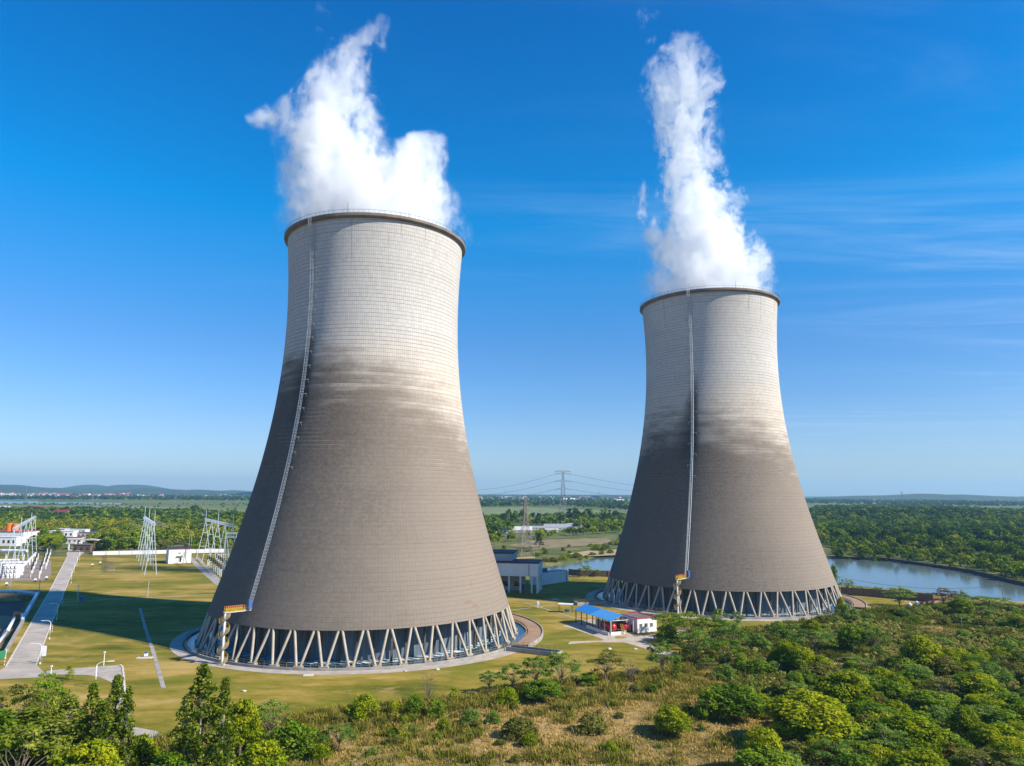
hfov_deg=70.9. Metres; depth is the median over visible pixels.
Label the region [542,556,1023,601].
river
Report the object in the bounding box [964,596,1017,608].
feathery tree
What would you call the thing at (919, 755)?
broadleaf tree
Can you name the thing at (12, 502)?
lake
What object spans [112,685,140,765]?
poplar tree
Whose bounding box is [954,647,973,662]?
bush
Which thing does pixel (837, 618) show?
bush
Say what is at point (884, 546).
broadleaf tree
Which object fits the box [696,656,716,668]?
feathery tree
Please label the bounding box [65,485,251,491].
hills
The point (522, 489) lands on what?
power line
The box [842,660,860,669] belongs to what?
broadleaf tree
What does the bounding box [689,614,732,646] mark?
feathery tree
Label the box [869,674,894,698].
bush
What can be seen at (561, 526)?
greenhouse
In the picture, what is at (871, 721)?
bush
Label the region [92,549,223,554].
perimeter wall
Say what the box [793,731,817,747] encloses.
bush
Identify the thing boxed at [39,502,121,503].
lake
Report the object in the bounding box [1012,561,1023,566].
woodland tree
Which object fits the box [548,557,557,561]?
bush
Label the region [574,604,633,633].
tank shed
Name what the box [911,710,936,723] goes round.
bush
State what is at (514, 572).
pump house
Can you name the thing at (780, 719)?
broadleaf tree
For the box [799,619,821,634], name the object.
broadleaf tree
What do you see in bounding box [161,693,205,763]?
poplar tree
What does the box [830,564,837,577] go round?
bush
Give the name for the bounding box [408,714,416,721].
bush
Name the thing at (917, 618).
bush
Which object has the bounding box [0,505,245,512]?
field
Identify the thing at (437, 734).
bush
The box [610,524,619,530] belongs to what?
woodland tree
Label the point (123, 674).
kerb
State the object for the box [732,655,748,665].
bush
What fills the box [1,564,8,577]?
circuit breaker
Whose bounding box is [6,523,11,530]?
roof tank
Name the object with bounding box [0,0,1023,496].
sky
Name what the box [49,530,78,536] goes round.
store shed
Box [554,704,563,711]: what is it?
bush
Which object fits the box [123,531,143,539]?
woodland tree
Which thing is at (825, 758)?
bush
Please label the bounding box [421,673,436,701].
bare tree
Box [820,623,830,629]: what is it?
bush
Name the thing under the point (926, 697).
broadleaf tree
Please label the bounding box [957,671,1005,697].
broadleaf tree
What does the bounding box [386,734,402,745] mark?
bush
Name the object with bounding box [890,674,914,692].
bush
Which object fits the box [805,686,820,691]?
feathery tree
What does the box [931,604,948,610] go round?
feathery tree
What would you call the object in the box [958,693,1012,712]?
broadleaf tree
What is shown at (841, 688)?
broadleaf tree
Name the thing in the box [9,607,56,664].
road joints
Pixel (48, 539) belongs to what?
broadleaf tree
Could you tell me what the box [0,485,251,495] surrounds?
hills
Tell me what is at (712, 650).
feathery tree
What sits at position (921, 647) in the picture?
broadleaf tree
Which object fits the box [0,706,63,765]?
tree
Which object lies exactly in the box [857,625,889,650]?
feathery tree
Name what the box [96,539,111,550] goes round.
woodland tree
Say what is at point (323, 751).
bush
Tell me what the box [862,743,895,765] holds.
bush
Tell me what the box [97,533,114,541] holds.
woodland tree
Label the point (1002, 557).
broadleaf tree
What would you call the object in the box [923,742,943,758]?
feathery tree
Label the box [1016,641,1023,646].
bush
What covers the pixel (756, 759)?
broadleaf tree
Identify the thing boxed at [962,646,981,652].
bush
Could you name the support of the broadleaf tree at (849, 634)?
on the ground at (554, 552)
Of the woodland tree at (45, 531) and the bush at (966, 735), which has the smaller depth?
the bush at (966, 735)
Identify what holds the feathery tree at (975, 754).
on the ground at (554, 552)
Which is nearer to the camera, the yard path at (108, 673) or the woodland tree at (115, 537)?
the yard path at (108, 673)
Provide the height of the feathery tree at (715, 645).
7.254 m
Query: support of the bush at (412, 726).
on the ground at (554, 552)
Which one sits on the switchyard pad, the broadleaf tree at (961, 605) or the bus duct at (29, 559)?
the bus duct at (29, 559)
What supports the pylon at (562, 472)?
on the ground at (554, 552)
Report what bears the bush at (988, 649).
on the ground at (554, 552)
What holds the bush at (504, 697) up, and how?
on the ground at (554, 552)
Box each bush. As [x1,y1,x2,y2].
[37,696,66,726]
[120,732,161,765]
[204,750,240,765]
[234,723,269,752]
[234,739,291,765]
[267,718,316,760]
[282,716,308,730]
[291,726,333,755]
[308,743,332,762]
[324,742,335,752]
[333,712,348,723]
[344,693,380,720]
[349,721,361,728]
[365,747,377,755]
[377,717,387,726]
[381,701,390,710]
[385,728,399,737]
[386,700,402,715]
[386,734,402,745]
[403,693,424,715]
[407,724,418,733]
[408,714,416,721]
[425,697,446,718]
[432,732,443,740]
[435,716,451,732]
[456,708,482,725]
[470,720,482,729]
[481,754,487,760]
[484,710,500,723]
[494,739,505,745]
[495,686,519,705]
[499,716,540,740]
[507,702,518,710]
[509,753,520,762]
[519,732,537,747]
[520,546,535,550]
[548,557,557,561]
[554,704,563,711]
[558,555,566,559]
[566,703,576,711]
[575,712,609,734]
[576,672,598,686]
[603,740,620,755]
[615,712,624,718]
[632,686,643,693]
[643,761,652,765]
[644,683,657,692]
[653,624,680,642]
[667,757,679,765]
[678,701,692,710]
[690,688,728,719]
[697,723,705,730]
[710,663,738,680]
[719,655,732,662]
[723,741,731,747]
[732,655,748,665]
[733,661,754,671]
[745,633,771,650]
[745,658,776,674]
[749,692,772,718]
[761,628,773,633]
[762,633,776,640]
[764,660,787,671]
[766,650,783,665]
[770,621,792,634]
[772,628,791,637]
[775,749,809,765]
[781,630,794,638]
[781,739,819,765]
[789,623,812,633]
[791,657,809,669]
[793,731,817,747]
[809,654,833,665]
[814,615,833,623]
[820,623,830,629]
[820,741,839,765]
[828,751,877,765]
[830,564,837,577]
[830,615,847,622]
[831,729,863,749]
[834,641,856,649]
[835,596,845,612]
[838,603,860,621]
[839,653,863,661]
[846,614,862,623]
[852,713,874,729]
[852,723,874,746]
[859,622,869,627]
[859,717,890,746]
[861,733,884,746]
[862,613,875,619]
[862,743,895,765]
[866,637,878,645]
[869,645,886,654]
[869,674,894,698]
[873,712,893,719]
[874,716,901,740]
[875,680,911,703]
[886,615,900,620]
[887,606,902,613]
[887,657,915,666]
[888,663,911,677]
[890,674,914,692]
[895,608,911,616]
[900,652,928,667]
[901,634,913,639]
[905,606,917,610]
[909,615,925,621]
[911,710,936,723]
[919,606,933,612]
[924,705,961,730]
[928,656,964,679]
[931,640,943,645]
[932,637,955,646]
[935,617,951,624]
[936,694,961,709]
[941,647,961,664]
[946,754,978,765]
[951,614,972,623]
[954,629,965,636]
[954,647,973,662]
[959,632,974,639]
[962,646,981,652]
[962,723,988,743]
[965,654,989,664]
[969,669,992,676]
[971,618,996,626]
[981,708,1023,730]
[984,647,997,656]
[984,722,1023,742]
[987,635,1001,640]
[988,691,1023,715]
[989,656,1000,662]
[990,639,1020,654]
[992,617,1006,622]
[997,660,1011,672]
[1003,614,1023,627]
[1007,606,1020,612]
[1011,650,1023,662]
[1015,619,1023,627]
[1015,662,1023,669]
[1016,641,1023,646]
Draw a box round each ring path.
[169,626,525,674]
[586,586,863,620]
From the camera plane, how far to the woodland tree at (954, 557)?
473.11 m
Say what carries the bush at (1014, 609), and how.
on the ground at (554, 552)
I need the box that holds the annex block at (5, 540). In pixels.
[0,536,23,545]
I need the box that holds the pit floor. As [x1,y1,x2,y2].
[0,601,25,646]
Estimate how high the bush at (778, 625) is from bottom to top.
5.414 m
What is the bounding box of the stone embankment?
[832,556,1023,585]
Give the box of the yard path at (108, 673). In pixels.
[46,665,164,741]
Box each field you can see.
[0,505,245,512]
[481,507,623,515]
[510,538,611,548]
[516,556,534,558]
[568,549,616,555]
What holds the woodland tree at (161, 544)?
on the ground at (554, 552)
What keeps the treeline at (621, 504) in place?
on the ground at (554, 552)
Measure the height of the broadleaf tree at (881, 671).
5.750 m
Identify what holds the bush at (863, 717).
on the ground at (554, 552)
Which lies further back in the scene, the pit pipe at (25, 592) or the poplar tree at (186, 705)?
the pit pipe at (25, 592)
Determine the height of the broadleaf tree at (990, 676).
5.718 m
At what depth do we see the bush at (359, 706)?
144.30 m
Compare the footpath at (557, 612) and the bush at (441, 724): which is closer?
the bush at (441, 724)
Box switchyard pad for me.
[0,560,50,580]
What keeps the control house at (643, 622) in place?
on the lawn at (84, 634)
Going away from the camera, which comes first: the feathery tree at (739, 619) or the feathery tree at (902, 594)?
the feathery tree at (739, 619)
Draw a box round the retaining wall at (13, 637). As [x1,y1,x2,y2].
[5,590,40,651]
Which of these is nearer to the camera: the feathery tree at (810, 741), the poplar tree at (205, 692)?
the poplar tree at (205, 692)
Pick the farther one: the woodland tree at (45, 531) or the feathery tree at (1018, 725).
the woodland tree at (45, 531)
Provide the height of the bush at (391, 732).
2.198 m
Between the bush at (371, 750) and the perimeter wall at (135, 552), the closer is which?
the bush at (371, 750)
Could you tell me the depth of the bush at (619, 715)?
142.97 m
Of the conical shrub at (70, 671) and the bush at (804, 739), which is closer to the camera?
the bush at (804, 739)
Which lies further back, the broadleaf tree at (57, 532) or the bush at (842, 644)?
the broadleaf tree at (57, 532)
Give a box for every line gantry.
[1,507,36,578]
[131,500,169,574]
[196,501,238,571]
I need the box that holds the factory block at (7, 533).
[0,530,40,542]
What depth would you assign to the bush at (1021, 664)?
185.31 m
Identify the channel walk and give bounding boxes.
[512,613,542,646]
[831,592,866,608]
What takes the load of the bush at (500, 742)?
on the ground at (554, 552)
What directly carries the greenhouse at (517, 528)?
on the ground at (554, 552)
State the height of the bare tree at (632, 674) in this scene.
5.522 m
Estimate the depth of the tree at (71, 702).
117.97 m
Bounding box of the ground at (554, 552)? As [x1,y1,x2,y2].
[0,494,1023,765]
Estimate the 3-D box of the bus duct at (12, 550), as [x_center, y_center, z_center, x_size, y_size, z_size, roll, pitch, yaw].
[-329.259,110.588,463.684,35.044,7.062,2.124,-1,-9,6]
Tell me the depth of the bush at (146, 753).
115.76 m
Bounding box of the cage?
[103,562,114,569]
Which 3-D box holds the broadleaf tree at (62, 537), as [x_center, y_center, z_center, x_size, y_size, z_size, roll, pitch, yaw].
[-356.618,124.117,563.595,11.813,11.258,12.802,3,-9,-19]
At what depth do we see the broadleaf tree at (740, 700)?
143.68 m
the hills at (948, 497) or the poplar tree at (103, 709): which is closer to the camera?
the poplar tree at (103, 709)
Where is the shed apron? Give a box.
[563,619,636,638]
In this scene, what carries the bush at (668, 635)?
on the lawn at (84, 634)
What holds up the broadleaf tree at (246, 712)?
on the ground at (554, 552)
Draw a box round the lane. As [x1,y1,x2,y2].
[569,630,685,655]
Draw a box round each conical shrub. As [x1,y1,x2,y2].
[62,665,76,679]
[398,716,410,737]
[447,686,460,699]
[670,659,681,676]
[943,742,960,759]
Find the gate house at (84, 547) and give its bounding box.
[72,544,96,551]
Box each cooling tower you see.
[184,209,527,670]
[595,285,852,618]
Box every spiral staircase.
[217,599,252,665]
[673,570,689,614]
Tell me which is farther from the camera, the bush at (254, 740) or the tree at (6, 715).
the bush at (254, 740)
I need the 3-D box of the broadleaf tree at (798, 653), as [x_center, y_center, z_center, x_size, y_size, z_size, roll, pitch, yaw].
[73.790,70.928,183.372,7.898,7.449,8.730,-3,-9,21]
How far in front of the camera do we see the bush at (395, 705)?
146.06 m
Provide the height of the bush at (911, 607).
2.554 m
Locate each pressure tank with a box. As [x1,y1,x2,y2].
[600,620,616,633]
[612,619,628,631]
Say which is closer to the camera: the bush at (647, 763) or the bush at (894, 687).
the bush at (647, 763)
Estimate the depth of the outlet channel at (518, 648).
203.83 m
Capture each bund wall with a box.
[586,625,608,635]
[610,629,624,634]
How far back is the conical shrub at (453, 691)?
156.61 m
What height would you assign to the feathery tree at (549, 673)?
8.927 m
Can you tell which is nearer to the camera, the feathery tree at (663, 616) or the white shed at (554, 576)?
the feathery tree at (663, 616)
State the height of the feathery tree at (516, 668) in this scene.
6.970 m
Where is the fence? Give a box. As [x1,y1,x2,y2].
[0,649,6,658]
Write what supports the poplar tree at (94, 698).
on the ground at (554, 552)
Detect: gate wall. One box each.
[63,537,82,543]
[919,600,937,603]
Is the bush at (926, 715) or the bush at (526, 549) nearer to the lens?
the bush at (926, 715)
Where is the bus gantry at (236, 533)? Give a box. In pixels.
[223,532,237,557]
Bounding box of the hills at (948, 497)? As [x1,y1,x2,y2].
[805,494,1023,501]
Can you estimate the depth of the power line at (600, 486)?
1298.39 m
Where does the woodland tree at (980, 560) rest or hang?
on the ground at (554, 552)
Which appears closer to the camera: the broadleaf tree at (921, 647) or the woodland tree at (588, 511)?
the broadleaf tree at (921, 647)
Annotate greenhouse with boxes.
[505,526,532,531]
[532,526,554,529]
[543,524,568,529]
[544,528,557,531]
[559,523,581,527]
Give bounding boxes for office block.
[70,529,89,531]
[76,532,96,536]
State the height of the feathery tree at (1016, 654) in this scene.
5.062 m
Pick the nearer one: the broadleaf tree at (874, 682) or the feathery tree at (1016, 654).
the broadleaf tree at (874, 682)
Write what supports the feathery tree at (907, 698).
on the ground at (554, 552)
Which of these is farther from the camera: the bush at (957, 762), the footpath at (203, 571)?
the footpath at (203, 571)
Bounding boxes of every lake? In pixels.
[0,501,38,503]
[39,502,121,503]
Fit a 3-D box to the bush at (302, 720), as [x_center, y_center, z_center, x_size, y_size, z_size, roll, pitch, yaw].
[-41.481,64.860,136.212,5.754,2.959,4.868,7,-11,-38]
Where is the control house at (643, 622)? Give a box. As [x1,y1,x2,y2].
[620,612,656,632]
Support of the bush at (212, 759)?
on the ground at (554, 552)
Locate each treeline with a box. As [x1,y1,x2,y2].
[0,493,248,496]
[0,495,250,500]
[1,502,246,511]
[478,494,627,500]
[479,499,628,509]
[805,498,1023,506]
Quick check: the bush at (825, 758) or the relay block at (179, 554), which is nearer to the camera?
the bush at (825, 758)
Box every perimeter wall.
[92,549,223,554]
[569,569,609,576]
[830,587,932,600]
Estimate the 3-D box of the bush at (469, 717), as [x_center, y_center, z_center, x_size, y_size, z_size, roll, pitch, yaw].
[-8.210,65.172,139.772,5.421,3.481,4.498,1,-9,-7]
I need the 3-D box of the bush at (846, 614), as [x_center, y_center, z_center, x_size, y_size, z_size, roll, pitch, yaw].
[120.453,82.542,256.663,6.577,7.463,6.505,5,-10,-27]
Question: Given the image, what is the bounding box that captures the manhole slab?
[136,657,152,658]
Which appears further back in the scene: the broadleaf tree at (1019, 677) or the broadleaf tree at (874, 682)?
the broadleaf tree at (1019, 677)
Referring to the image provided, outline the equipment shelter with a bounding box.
[558,603,573,612]
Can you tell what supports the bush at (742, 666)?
on the ground at (554, 552)
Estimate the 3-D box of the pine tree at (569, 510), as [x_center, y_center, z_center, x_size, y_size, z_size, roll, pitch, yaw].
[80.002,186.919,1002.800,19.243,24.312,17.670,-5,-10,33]
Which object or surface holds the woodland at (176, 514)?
on the ground at (554, 552)
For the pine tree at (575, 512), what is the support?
on the ground at (554, 552)
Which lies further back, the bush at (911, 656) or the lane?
the lane
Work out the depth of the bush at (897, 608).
272.12 m
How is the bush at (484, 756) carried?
on the ground at (554, 552)
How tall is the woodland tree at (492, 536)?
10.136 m
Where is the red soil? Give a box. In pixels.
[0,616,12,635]
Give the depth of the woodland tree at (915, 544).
556.19 m
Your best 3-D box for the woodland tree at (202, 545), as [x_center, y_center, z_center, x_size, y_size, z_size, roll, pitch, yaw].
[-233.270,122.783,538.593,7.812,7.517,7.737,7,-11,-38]
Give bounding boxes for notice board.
[41,646,46,663]
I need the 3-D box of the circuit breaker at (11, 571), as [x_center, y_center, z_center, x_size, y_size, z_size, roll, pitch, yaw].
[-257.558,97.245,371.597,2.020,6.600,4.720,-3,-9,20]
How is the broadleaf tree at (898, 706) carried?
on the ground at (554, 552)
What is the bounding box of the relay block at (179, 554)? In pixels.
[166,538,191,563]
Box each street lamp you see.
[30,643,41,664]
[95,660,114,681]
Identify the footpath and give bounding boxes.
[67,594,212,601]
[191,557,218,584]
[197,557,219,582]
[524,602,591,621]
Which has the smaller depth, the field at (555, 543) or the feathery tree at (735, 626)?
the feathery tree at (735, 626)
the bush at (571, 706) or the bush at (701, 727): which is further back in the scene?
the bush at (571, 706)
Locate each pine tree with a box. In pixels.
[534,534,543,547]
[565,508,572,517]
[569,507,582,519]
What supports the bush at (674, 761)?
on the ground at (554, 552)
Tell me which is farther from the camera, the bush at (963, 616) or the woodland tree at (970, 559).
the woodland tree at (970, 559)
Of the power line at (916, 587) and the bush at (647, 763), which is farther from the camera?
the power line at (916, 587)
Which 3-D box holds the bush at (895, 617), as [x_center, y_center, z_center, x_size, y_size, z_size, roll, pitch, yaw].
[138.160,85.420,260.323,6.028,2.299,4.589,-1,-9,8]
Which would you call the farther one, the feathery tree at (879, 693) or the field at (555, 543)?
the field at (555, 543)
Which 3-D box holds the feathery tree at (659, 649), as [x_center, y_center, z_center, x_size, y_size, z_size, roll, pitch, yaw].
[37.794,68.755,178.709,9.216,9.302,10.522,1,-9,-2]
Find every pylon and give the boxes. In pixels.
[90,488,95,506]
[517,497,534,556]
[556,470,570,515]
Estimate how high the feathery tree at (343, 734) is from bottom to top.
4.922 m
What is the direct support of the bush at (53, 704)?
on the ground at (554, 552)
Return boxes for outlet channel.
[506,641,562,656]
[573,597,606,604]
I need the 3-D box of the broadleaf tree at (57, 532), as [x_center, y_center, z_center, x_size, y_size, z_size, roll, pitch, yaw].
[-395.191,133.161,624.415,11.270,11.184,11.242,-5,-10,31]
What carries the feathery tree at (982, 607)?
on the ground at (554, 552)
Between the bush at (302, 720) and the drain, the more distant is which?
the drain
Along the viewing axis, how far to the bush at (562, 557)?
483.13 m
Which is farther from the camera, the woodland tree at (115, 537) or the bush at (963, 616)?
the woodland tree at (115, 537)
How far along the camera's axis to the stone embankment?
450.92 m
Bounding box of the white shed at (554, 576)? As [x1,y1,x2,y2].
[530,568,567,584]
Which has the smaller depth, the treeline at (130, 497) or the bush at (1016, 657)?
the bush at (1016, 657)
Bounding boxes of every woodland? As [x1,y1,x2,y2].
[0,506,244,522]
[0,515,242,541]
[484,512,625,533]
[809,503,1023,518]
[813,512,1023,560]
[830,540,1023,579]
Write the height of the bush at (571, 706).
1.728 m
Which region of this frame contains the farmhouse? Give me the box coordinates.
[52,510,69,513]
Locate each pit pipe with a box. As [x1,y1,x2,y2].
[0,590,38,619]
[0,611,24,642]
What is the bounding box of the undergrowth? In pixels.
[681,603,1023,765]
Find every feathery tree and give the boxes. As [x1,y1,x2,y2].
[0,683,62,754]
[0,722,77,765]
[10,672,70,715]
[18,718,82,765]
[38,681,69,706]
[255,699,293,734]
[318,723,356,750]
[478,670,498,688]
[494,663,530,687]
[521,654,555,679]
[537,651,583,686]
[576,565,593,576]
[585,649,625,678]
[646,640,682,672]
[651,612,684,630]
[665,611,710,640]
[672,629,720,659]
[678,644,700,650]
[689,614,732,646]
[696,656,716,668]
[701,638,746,663]
[704,649,718,656]
[711,608,727,623]
[712,622,751,648]
[729,611,745,623]
[729,646,756,654]
[780,654,798,670]
[780,681,813,690]
[790,628,838,651]
[802,734,827,758]
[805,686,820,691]
[806,737,854,763]
[837,579,853,586]
[840,668,863,674]
[842,655,873,666]
[843,739,878,756]
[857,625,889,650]
[858,722,911,751]
[863,692,890,703]
[867,755,890,765]
[877,691,887,702]
[878,741,916,753]
[882,586,916,604]
[886,669,920,684]
[901,697,930,708]
[919,676,953,691]
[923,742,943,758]
[924,677,964,693]
[925,587,961,603]
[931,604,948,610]
[942,746,1023,765]
[948,590,970,599]
[948,672,966,683]
[960,654,976,661]
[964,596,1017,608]
[966,655,998,663]
[977,605,997,610]
[980,609,999,615]
[985,627,1012,635]
[988,646,1012,661]
[999,688,1022,698]
[999,720,1023,733]
[1002,662,1023,674]
[1007,650,1023,662]
[1016,704,1023,720]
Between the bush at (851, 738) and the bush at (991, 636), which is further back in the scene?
the bush at (991, 636)
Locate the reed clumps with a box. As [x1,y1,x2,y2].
[122,600,1023,765]
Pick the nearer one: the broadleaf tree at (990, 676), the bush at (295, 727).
the bush at (295, 727)
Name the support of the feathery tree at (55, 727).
on the ground at (554, 552)
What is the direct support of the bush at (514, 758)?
on the ground at (554, 552)
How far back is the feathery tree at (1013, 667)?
178.21 m
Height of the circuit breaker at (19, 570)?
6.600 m
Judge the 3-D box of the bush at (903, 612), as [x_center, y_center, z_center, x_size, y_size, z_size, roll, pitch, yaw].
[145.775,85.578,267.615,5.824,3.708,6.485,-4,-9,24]
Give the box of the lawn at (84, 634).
[0,554,923,734]
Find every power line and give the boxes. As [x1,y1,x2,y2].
[484,474,554,499]
[571,474,633,497]
[838,576,998,588]
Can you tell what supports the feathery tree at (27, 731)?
on the ground at (554, 552)
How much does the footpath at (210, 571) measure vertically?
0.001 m
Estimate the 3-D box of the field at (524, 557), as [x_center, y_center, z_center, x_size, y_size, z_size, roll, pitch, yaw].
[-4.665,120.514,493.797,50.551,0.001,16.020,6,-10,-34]
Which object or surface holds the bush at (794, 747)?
on the ground at (554, 552)
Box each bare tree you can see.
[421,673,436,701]
[619,658,643,680]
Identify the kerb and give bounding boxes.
[5,558,66,666]
[35,557,78,664]
[119,664,130,725]
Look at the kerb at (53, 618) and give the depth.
249.38 m
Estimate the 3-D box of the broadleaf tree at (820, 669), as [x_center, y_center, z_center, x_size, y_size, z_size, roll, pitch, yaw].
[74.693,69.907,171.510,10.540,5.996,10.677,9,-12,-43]
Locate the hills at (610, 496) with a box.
[592,495,630,498]
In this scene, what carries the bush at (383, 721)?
on the ground at (554, 552)
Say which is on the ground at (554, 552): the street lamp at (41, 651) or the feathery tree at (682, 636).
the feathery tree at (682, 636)
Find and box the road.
[0,546,83,678]
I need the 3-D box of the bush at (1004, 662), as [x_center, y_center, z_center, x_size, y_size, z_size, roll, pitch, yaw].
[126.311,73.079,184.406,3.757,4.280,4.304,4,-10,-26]
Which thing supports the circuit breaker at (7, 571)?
on the switchyard pad
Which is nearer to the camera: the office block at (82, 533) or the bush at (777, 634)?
the bush at (777, 634)
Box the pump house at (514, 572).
[492,549,542,592]
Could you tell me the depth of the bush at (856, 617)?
253.62 m
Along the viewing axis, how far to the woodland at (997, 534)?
674.38 m
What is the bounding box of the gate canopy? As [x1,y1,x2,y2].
[67,538,99,549]
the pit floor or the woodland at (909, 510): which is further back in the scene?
the woodland at (909, 510)
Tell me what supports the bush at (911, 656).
on the ground at (554, 552)
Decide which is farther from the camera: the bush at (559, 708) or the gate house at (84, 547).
the gate house at (84, 547)
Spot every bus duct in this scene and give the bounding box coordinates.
[0,549,26,559]
[0,559,18,572]
[0,561,26,564]
[22,552,36,571]
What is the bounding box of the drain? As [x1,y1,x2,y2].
[139,608,165,687]
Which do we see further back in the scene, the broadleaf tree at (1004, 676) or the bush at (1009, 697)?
the broadleaf tree at (1004, 676)
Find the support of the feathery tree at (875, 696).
on the ground at (554, 552)
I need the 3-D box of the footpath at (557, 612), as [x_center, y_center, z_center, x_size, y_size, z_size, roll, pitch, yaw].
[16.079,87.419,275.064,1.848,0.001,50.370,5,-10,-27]
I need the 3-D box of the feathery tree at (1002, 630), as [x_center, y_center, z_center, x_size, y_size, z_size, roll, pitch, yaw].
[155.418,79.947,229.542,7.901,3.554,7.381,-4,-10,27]
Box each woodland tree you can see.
[29,537,45,549]
[37,528,50,534]
[46,541,59,551]
[84,533,100,543]
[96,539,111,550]
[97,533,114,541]
[99,536,116,546]
[108,535,120,549]
[118,535,141,550]
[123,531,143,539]
[151,540,164,549]
[158,542,168,549]
[185,537,198,543]
[197,542,205,548]
[198,539,209,548]
[209,543,219,548]
[210,537,222,542]
[226,540,233,546]
[489,534,499,544]
[494,532,504,537]
[507,533,514,538]
[537,531,545,539]
[567,527,577,533]
[579,527,586,535]
[582,508,591,516]
[588,526,596,534]
[600,512,607,519]
[601,526,609,533]
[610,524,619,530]
[860,547,873,556]
[908,542,920,548]
[945,554,958,560]
[955,546,970,553]
[958,555,974,565]
[977,558,989,571]
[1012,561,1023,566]
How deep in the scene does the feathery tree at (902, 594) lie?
291.30 m
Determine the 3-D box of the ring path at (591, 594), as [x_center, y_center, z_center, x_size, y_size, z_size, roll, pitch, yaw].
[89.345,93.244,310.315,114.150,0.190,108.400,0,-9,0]
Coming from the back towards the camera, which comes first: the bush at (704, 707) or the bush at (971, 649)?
the bush at (971, 649)
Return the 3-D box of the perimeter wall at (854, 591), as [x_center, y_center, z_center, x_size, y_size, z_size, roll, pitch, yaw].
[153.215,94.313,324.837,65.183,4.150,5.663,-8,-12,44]
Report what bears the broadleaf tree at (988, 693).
on the ground at (554, 552)
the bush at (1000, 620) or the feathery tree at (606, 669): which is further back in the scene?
the bush at (1000, 620)
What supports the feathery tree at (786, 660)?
on the ground at (554, 552)
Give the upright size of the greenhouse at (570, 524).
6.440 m
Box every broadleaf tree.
[43,535,62,550]
[47,738,124,765]
[51,530,63,535]
[53,534,65,543]
[147,750,191,765]
[221,697,263,755]
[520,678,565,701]
[653,704,692,735]
[704,682,766,719]
[728,746,803,765]
[740,725,782,758]
[761,688,861,740]
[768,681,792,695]
[770,639,799,664]
[771,677,791,683]
[772,710,795,729]
[785,646,814,669]
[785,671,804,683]
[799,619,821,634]
[800,662,843,681]
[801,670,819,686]
[818,670,878,710]
[836,624,867,649]
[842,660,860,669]
[847,539,855,546]
[847,700,897,719]
[860,674,884,693]
[868,667,895,679]
[880,543,890,548]
[882,699,912,712]
[885,711,950,751]
[887,747,950,765]
[898,634,944,665]
[899,663,936,686]
[905,688,956,716]
[917,549,929,559]
[930,730,974,757]
[935,691,962,708]
[946,597,975,612]
[947,704,981,733]
[953,685,983,696]
[956,673,1000,684]
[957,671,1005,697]
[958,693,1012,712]
[960,661,980,671]
[966,703,1002,722]
[967,722,1001,748]
[969,650,990,657]
[970,663,1016,684]
[982,692,1008,702]
[982,735,1023,765]
[994,555,1008,560]
[999,756,1023,765]
[1011,669,1023,685]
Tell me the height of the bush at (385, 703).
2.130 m
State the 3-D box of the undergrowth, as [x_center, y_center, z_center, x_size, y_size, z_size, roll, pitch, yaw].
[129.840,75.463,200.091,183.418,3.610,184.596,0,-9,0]
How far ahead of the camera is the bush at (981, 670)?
172.50 m
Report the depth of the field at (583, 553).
538.02 m
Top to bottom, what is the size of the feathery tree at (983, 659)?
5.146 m
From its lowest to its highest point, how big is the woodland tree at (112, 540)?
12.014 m
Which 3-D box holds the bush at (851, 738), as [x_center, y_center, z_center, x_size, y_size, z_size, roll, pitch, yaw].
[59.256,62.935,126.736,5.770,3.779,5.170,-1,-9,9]
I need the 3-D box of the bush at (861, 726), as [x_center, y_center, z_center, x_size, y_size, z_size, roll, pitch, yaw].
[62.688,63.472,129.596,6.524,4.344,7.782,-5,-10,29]
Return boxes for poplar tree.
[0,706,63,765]
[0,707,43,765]
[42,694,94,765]
[70,680,103,745]
[75,698,126,763]
[97,673,134,765]
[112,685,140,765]
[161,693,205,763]
[174,663,227,765]
[205,675,239,765]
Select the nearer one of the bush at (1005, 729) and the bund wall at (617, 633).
the bush at (1005, 729)
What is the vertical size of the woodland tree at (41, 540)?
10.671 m
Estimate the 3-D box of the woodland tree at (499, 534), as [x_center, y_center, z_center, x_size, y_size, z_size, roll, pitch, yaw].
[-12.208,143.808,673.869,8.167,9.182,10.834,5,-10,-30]
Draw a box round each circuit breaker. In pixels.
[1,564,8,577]
[5,564,14,577]
[9,564,18,577]
[13,564,23,577]
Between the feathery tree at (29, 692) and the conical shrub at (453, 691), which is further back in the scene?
the conical shrub at (453, 691)
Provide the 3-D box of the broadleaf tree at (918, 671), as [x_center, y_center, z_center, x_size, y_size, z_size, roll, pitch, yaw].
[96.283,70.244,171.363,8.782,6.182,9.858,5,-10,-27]
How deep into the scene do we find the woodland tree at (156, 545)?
534.52 m
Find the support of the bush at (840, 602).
on the ground at (554, 552)
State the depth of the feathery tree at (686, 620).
216.90 m
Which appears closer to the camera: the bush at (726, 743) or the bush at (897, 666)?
the bush at (726, 743)

